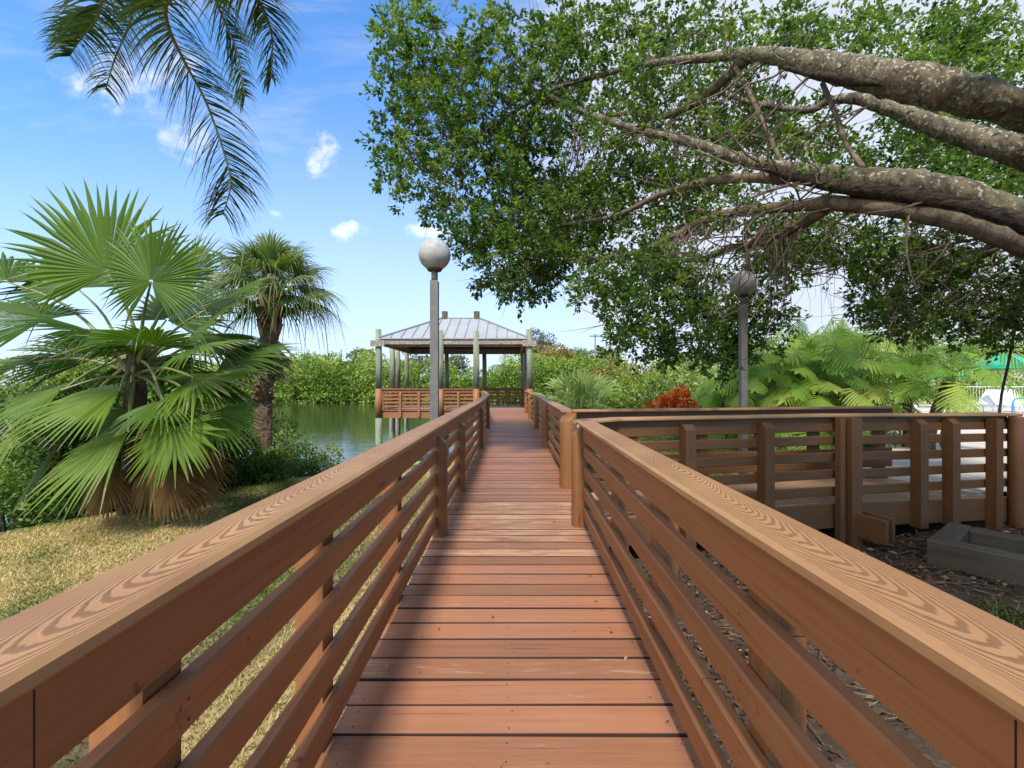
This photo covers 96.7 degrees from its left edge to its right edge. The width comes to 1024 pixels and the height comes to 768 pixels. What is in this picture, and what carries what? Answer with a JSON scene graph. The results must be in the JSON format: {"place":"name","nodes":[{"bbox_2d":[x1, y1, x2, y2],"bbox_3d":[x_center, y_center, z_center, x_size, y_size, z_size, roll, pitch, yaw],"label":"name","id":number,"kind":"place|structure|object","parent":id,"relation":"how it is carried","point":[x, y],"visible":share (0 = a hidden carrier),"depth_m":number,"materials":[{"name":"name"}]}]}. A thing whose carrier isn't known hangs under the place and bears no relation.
{"place":"outdoors","nodes":[
{"label":"outdoors","id":0,"kind":"place"},
{"bbox_2d":[0,464,466,767],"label":"grass","id":1,"kind":"structure","parent":0,"point":[255,489],"depth_m":4.31,"materials":[{"name":"yellow plant"}]},
{"bbox_2d":[0,402,554,530],"bbox_3d":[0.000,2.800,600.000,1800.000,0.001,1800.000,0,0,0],"label":"water","id":2,"kind":"structure","parent":0,"point":[349,428],"depth_m":31.46,"materials":[{"name":"green liquid"}]},
{"bbox_2d":[370,311,536,444],"bbox_3d":[-2.670,0.410,23.686,7.580,8.380,5.912,0,0,0],"label":"gazebo","id":3,"kind":"object","parent":2,"relation":"in","point":[476,335],"visible":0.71,"depth_m":21.16,"materials":[{"name":"paint"}]},
{"bbox_2d":[0,384,1023,767],"bbox_3d":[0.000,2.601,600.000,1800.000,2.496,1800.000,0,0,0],"label":"ground","id":4,"kind":"structure","parent":0,"point":[918,744],"depth_m":3.44,"materials":[{"name":"beige plant"}]},
{"bbox_2d":[0,441,79,532],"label":"shrub","id":5,"kind":"object","parent":4,"relation":"on","point":[7,500],"visible":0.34,"depth_m":6.17,"materials":[{"name":"green plant"}]},
{"bbox_2d":[0,369,89,499],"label":"shrub","id":6,"kind":"object","parent":4,"relation":"on","point":[5,429],"visible":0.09,"depth_m":8.22,"materials":[{"name":"green plant"}]},
{"bbox_2d":[0,361,122,524],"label":"shrub","id":7,"kind":"object","parent":4,"relation":"on","point":[56,511],"visible":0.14,"depth_m":6.22,"materials":[{"name":"green plant"}]},
{"bbox_2d":[0,392,122,530],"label":"shrub","id":8,"kind":"object","parent":4,"relation":"on","point":[31,524],"visible":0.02,"depth_m":6.72,"materials":[{"name":"green plant"}]},
{"bbox_2d":[24,369,207,516],"bbox_3d":[-5.212,0.863,6.345,2.087,2.179,1.602,0,0,-15],"label":"shrub","id":9,"kind":"object","parent":4,"relation":"on","point":[75,442],"visible":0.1,"depth_m":5.83,"materials":[{"name":"green plant"}]},
{"bbox_2d":[84,368,207,429],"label":"shrub","id":10,"kind":"object","parent":4,"relation":"on","point":[151,394],"visible":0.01,"depth_m":9.64,"materials":[{"name":"green plant"}]},
{"bbox_2d":[0,177,305,547],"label":"fan palm","id":11,"kind":"object","parent":4,"relation":"on","point":[137,437],"visible":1,"depth_m":5.22,"materials":[{"name":"green plant"}]},
{"bbox_2d":[32,0,305,244],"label":"queen palm","id":12,"kind":"object","parent":4,"relation":"on","point":[75,26],"visible":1,"depth_m":3.64,"materials":[{"name":"green plant"}]},
{"bbox_2d":[147,362,253,457],"bbox_3d":[-6.675,0.985,9.602,3.036,3.097,2.164,0,0,22],"label":"shrub","id":13,"kind":"object","parent":4,"relation":"on","point":[198,396],"visible":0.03,"depth_m":9.31,"materials":[{"name":"green plant"}]},
{"bbox_2d":[171,391,266,493],"bbox_3d":[-5.264,1.254,7.943,1.821,2.505,1.916,0,0,-26],"label":"shrub","id":14,"kind":"object","parent":4,"relation":"on","point":[243,450],"visible":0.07,"depth_m":7.82,"materials":[{"name":"green plant"}]},
{"bbox_2d":[208,448,290,489],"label":"shrub","id":15,"kind":"object","parent":4,"relation":"on","point":[262,469],"visible":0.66,"depth_m":7.40,"materials":[{"name":"green plant"}]},
{"bbox_2d":[189,229,351,456],"bbox_3d":[-4.871,-0.307,9.245,3.317,5.625,3.072,0,0,0],"label":"cabbage palm","id":16,"kind":"object","parent":4,"relation":"on","point":[270,311],"visible":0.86,"depth_m":9.02,"materials":[{"name":"green plant"}]},
{"bbox_2d":[240,405,320,480],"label":"shrub","id":17,"kind":"object","parent":4,"relation":"on","point":[274,429],"visible":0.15,"depth_m":9.95,"materials":[{"name":"green plant"}]},
{"bbox_2d":[256,429,344,479],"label":"shrub","id":18,"kind":"object","parent":4,"relation":"on","point":[307,466],"visible":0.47,"depth_m":8.55,"materials":[{"name":"green plant"}]},
{"bbox_2d":[345,348,374,357],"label":"tree","id":19,"kind":"object","parent":4,"relation":"on","point":[362,350],"visible":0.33,"depth_m":83.94,"materials":[{"name":"green plant"}]},
{"bbox_2d":[0,347,720,403],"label":"mangrove thicket","id":20,"kind":"object","parent":4,"relation":"on","point":[505,375],"visible":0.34,"depth_m":67.75,"materials":[{"name":"green plant"}]},
{"bbox_2d":[401,352,429,374],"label":"tree","id":21,"kind":"object","parent":4,"relation":"on","point":[420,358],"visible":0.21,"depth_m":98.03,"materials":[{"name":"green plant"}]},
{"bbox_2d":[418,238,450,496],"bbox_3d":[-0.987,-0.081,5.800,0.406,3.540,0.406,0,0,0],"label":"lamp post","id":22,"kind":"object","parent":4,"relation":"on","point":[434,254],"visible":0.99,"depth_m":5.75,"materials":[{"name":"grey metal"}]},
{"bbox_2d":[444,354,472,376],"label":"tree","id":23,"kind":"object","parent":4,"relation":"on","point":[457,362],"visible":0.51,"depth_m":94.60,"materials":[{"name":"green plant"}]},
{"bbox_2d":[316,410,702,767],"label":"boardwalk","id":24,"kind":"structure","parent":4,"relation":"on","point":[537,671],"depth_m":2.01,"materials":[{"name":"paint"}]},
{"bbox_2d":[0,391,489,767],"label":"railing","id":25,"kind":"object","parent":24,"relation":"attached to","point":[97,660],"visible":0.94,"depth_m":0.94,"materials":[{"name":"brown paint"}]},
{"bbox_2d":[525,391,576,488],"bbox_3d":[0.670,1.120,13.000,0.293,1.660,15.601,0,0,0],"label":"railing","id":26,"kind":"object","parent":24,"relation":"attached to","point":[565,427],"visible":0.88,"depth_m":6.67,"materials":[{"name":"brown paint"}]},
{"bbox_2d":[571,477,1006,546],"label":"side ramp","id":27,"kind":"structure","parent":24,"relation":"attached to","point":[881,517],"depth_m":4.75,"materials":[{"name":"paint"}]},
{"bbox_2d":[571,406,896,478],"bbox_3d":[2.937,1.050,5.819,4.573,1.499,0.204,0,0,-11],"label":"railing","id":28,"kind":"object","parent":27,"relation":"attached to","point":[593,413],"visible":0.31,"depth_m":5.79,"materials":[{"name":"paint"}]},
{"bbox_2d":[573,413,1023,548],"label":"railing","id":29,"kind":"object","parent":27,"relation":"attached to","point":[848,457],"visible":0.81,"depth_m":4.56,"materials":[{"name":"paint"}]},
{"bbox_2d":[572,420,1023,767],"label":"railing","id":30,"kind":"object","parent":24,"relation":"attached to","point":[941,672],"visible":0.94,"depth_m":0.93,"materials":[{"name":"brown paint"}]},
{"bbox_2d":[0,451,1023,767],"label":"leaf litter","id":31,"kind":"object","parent":4,"relation":"on","point":[886,561],"visible":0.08,"depth_m":3.67,"materials":[{"name":"brown plant"}]},
{"bbox_2d":[530,327,557,354],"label":"tree","id":32,"kind":"object","parent":4,"relation":"on","point":[544,342],"visible":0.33,"depth_m":90.84,"materials":[{"name":"green plant"}]},
{"bbox_2d":[532,342,582,370],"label":"tree","id":33,"kind":"object","parent":4,"relation":"on","point":[566,353],"visible":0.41,"depth_m":78.26,"materials":[{"name":"green plant"}]},
{"bbox_2d":[526,367,623,424],"bbox_3d":[2.393,1.138,14.907,3.146,3.422,3.506,0,0,30],"label":"palmetto","id":34,"kind":"object","parent":4,"relation":"on","point":[578,387],"visible":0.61,"depth_m":14.76,"materials":[{"name":"green plant"}]},
{"bbox_2d":[546,369,612,415],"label":"hedge bush","id":35,"kind":"object","parent":4,"relation":"on","point":[571,398],"visible":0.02,"depth_m":20.93,"materials":[{"name":"green plant"}]},
{"bbox_2d":[570,346,591,370],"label":"tree","id":36,"kind":"object","parent":4,"relation":"on","point":[581,353],"visible":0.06,"depth_m":88.42,"materials":[{"name":"green plant"}]},
{"bbox_2d":[576,348,613,363],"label":"tree","id":37,"kind":"object","parent":4,"relation":"on","point":[597,354],"visible":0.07,"depth_m":94.95,"materials":[{"name":"green plant"}]},
{"bbox_2d":[590,334,600,357],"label":"utility pole","id":38,"kind":"object","parent":4,"relation":"on","point":[594,336],"visible":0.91,"depth_m":87.86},
{"bbox_2d":[574,388,628,408],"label":"hedge bush","id":39,"kind":"object","parent":4,"relation":"on","point":[614,399],"visible":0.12,"depth_m":16.44,"materials":[{"name":"green plant"}]},
{"bbox_2d":[587,345,655,387],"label":"hedge bush","id":40,"kind":"object","parent":4,"relation":"on","point":[611,376],"visible":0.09,"depth_m":23.77,"materials":[{"name":"green plant"}]},
{"bbox_2d":[583,364,661,406],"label":"hedge bush","id":41,"kind":"object","parent":4,"relation":"on","point":[624,380],"visible":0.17,"depth_m":17.83,"materials":[{"name":"green plant"}]},
{"bbox_2d":[614,378,668,408],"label":"hedge bush","id":42,"kind":"object","parent":4,"relation":"on","point":[635,402],"visible":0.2,"depth_m":16.55,"materials":[{"name":"green plant"}]},
{"bbox_2d":[612,357,716,402],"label":"hedge bush","id":43,"kind":"object","parent":4,"relation":"on","point":[691,384],"visible":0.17,"depth_m":19.94,"materials":[{"name":"green plant"}]},
{"bbox_2d":[643,385,702,407],"bbox_3d":[4.412,0.663,12.451,1.588,1.335,1.396,0,0,0],"label":"croton","id":44,"kind":"object","parent":4,"relation":"on","point":[675,398],"visible":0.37,"depth_m":12.24,"materials":[{"name":"red plant"}]},
{"bbox_2d":[354,0,1023,412],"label":"ficus tree","id":45,"kind":"object","parent":4,"relation":"on","point":[918,188],"visible":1,"depth_m":6.48,"materials":[{"name":"green plant"}]},
{"bbox_2d":[657,345,722,373],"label":"tree","id":46,"kind":"object","parent":4,"relation":"on","point":[681,361],"visible":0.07,"depth_m":73.17,"materials":[{"name":"green plant"}]},
{"bbox_2d":[669,384,757,439],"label":"philodendron","id":47,"kind":"object","parent":4,"relation":"on","point":[694,394],"visible":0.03,"depth_m":12.40,"materials":[{"name":"green plant"}]},
{"bbox_2d":[670,361,757,407],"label":"hedge bush","id":48,"kind":"object","parent":4,"relation":"on","point":[681,381],"visible":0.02,"depth_m":21.53,"materials":[{"name":"green plant"}]},
{"bbox_2d":[729,271,756,473],"bbox_3d":[3.707,-0.058,7.300,0.406,3.515,0.406,0,0,0],"label":"lamp post","id":49,"kind":"object","parent":4,"relation":"on","point":[745,291],"visible":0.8,"depth_m":7.25,"materials":[{"name":"grey metal"}]},
{"bbox_2d":[697,362,799,448],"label":"philodendron","id":50,"kind":"object","parent":4,"relation":"on","point":[714,398],"visible":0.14,"depth_m":11.68,"materials":[{"name":"green plant"}]},
{"bbox_2d":[708,340,838,450],"bbox_3d":[6.235,0.317,11.056,3.016,2.850,3.094,0,0,-39],"label":"philodendron","id":51,"kind":"object","parent":4,"relation":"on","point":[766,374],"visible":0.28,"depth_m":10.38,"materials":[{"name":"green plant"}]},
{"bbox_2d":[750,317,845,406],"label":"philodendron","id":52,"kind":"object","parent":4,"relation":"on","point":[797,345],"visible":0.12,"depth_m":12.78,"materials":[{"name":"green plant"}]},
{"bbox_2d":[769,335,864,400],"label":"hedge bush","id":53,"kind":"object","parent":4,"relation":"on","point":[782,346],"visible":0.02,"depth_m":27.40,"materials":[{"name":"green plant"}]},
{"bbox_2d":[749,334,907,450],"bbox_3d":[6.852,0.249,10.197,2.830,2.803,2.897,0,0,0],"label":"philodendron","id":54,"kind":"object","parent":4,"relation":"on","point":[839,375],"visible":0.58,"depth_m":9.74,"materials":[{"name":"green plant"}]},
{"bbox_2d":[636,528,1023,748],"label":"fallen twigs","id":55,"kind":"object","parent":4,"relation":"on","point":[953,576],"visible":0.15,"depth_m":3.56,"materials":[{"name":"brown wood"}]},
{"bbox_2d":[791,315,899,405],"bbox_3d":[9.788,-0.306,13.562,3.161,3.571,3.320,0,0,-15],"label":"philodendron","id":56,"kind":"object","parent":4,"relation":"on","point":[839,332],"visible":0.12,"depth_m":13.36,"materials":[{"name":"green plant"}]},
{"bbox_2d":[794,331,939,444],"bbox_3d":[8.501,0.111,11.242,3.095,2.881,3.027,0,0,44],"label":"philodendron","id":57,"kind":"object","parent":4,"relation":"on","point":[854,342],"visible":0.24,"depth_m":10.92,"materials":[{"name":"green plant"}]},
{"bbox_2d":[829,317,940,396],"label":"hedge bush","id":58,"kind":"object","parent":4,"relation":"on","point":[898,351],"visible":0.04,"depth_m":27.50,"materials":[{"name":"green plant"}]},
{"bbox_2d":[861,317,952,367],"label":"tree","id":59,"kind":"object","parent":4,"relation":"on","point":[902,348],"visible":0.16,"depth_m":60.74,"materials":[{"name":"green plant"}]},
{"bbox_2d":[850,349,980,447],"bbox_3d":[8.224,0.419,9.401,2.093,2.244,2.045,0,0,-16],"label":"philodendron","id":60,"kind":"object","parent":4,"relation":"on","point":[908,407],"visible":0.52,"depth_m":9.15,"materials":[{"name":"green plant"}]},
{"bbox_2d":[881,336,1020,403],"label":"hedge bush","id":61,"kind":"object","parent":4,"relation":"on","point":[973,382],"visible":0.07,"depth_m":29.37,"materials":[{"name":"green plant"}]},
{"bbox_2d":[880,334,1023,449],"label":"philodendron","id":62,"kind":"object","parent":4,"relation":"on","point":[947,389],"visible":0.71,"depth_m":8.56,"materials":[{"name":"green plant"}]},
{"bbox_2d":[927,522,1023,584],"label":"timber planter","id":63,"kind":"object","parent":4,"relation":"on","point":[987,554],"visible":0.83,"depth_m":3.97,"materials":[{"name":"wood"}]},
{"bbox_2d":[938,330,1023,387],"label":"tree","id":64,"kind":"object","parent":4,"relation":"on","point":[1006,341],"visible":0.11,"depth_m":59.89,"materials":[{"name":"green plant"}]},
{"bbox_2d":[964,343,1023,395],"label":"hedge bush","id":65,"kind":"object","parent":4,"relation":"on","point":[1020,383],"visible":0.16,"depth_m":33.09,"materials":[{"name":"green plant"}]},
{"bbox_2d":[970,594,1023,629],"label":"weed tufts","id":66,"kind":"object","parent":4,"relation":"on","point":[1010,617],"visible":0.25,"depth_m":3.06,"materials":[{"name":"green plant"}]},
{"bbox_2d":[0,0,1023,384],"label":"sky","id":67,"kind":"structure","parent":0,"point":[307,128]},
{"bbox_2d":[550,427,820,480],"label":"lawn grass","id":68,"kind":"structure","parent":0,"point":[672,452],"depth_m":10.74,"materials":[{"name":"green plant"}]},
{"bbox_2d":[865,406,1023,492],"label":"pavement","id":69,"kind":"structure","parent":0,"point":[938,461],"depth_m":7.83,"materials":[{"name":"concrete"}]},
{"bbox_2d":[890,381,1023,407],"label":"pool fence","id":70,"kind":"object","parent":69,"relation":"on","point":[979,391],"visible":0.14,"depth_m":24.67,"materials":[{"name":"white plastic"}]},
{"bbox_2d":[937,391,996,412],"bbox_3d":[20.205,0.781,20.303,1.860,1.043,0.680,0,0,20],"label":"sun lounger","id":71,"kind":"object","parent":69,"relation":"on","point":[979,405],"visible":0.27,"depth_m":19.86,"materials":[{"name":"white plastic"}]},
{"bbox_2d":[957,390,1000,412],"bbox_3d":[21.395,0.781,20.802,1.860,1.043,0.680,0,0,-12],"label":"sun lounger","id":72,"kind":"object","parent":69,"relation":"on","point":[985,399],"visible":0.48,"depth_m":20.95,"materials":[{"name":"white plastic"}]},
{"bbox_2d":[971,353,1023,412],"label":"parasol","id":73,"kind":"object","parent":69,"relation":"on","point":[997,365],"visible":0.34,"depth_m":18.63,"materials":[{"name":"teal fabric"}]},
{"bbox_2d":[985,390,1022,412],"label":"sun lounger","id":74,"kind":"object","parent":69,"relation":"on","point":[993,395],"visible":0.72,"depth_m":20.55,"materials":[{"name":"white plastic"}]},
{"bbox_2d":[1000,389,1023,411],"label":"sun lounger","id":75,"kind":"object","parent":69,"relation":"on","point":[1009,394],"visible":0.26,"depth_m":21.25,"materials":[{"name":"white plastic"}]},
{"bbox_2d":[1011,397,1022,412],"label":"pool handrail","id":76,"kind":"object","parent":69,"relation":"on","point":[1012,406],"visible":0.54,"depth_m":14.48,"materials":[{"name":"silver metal"}]}
]}

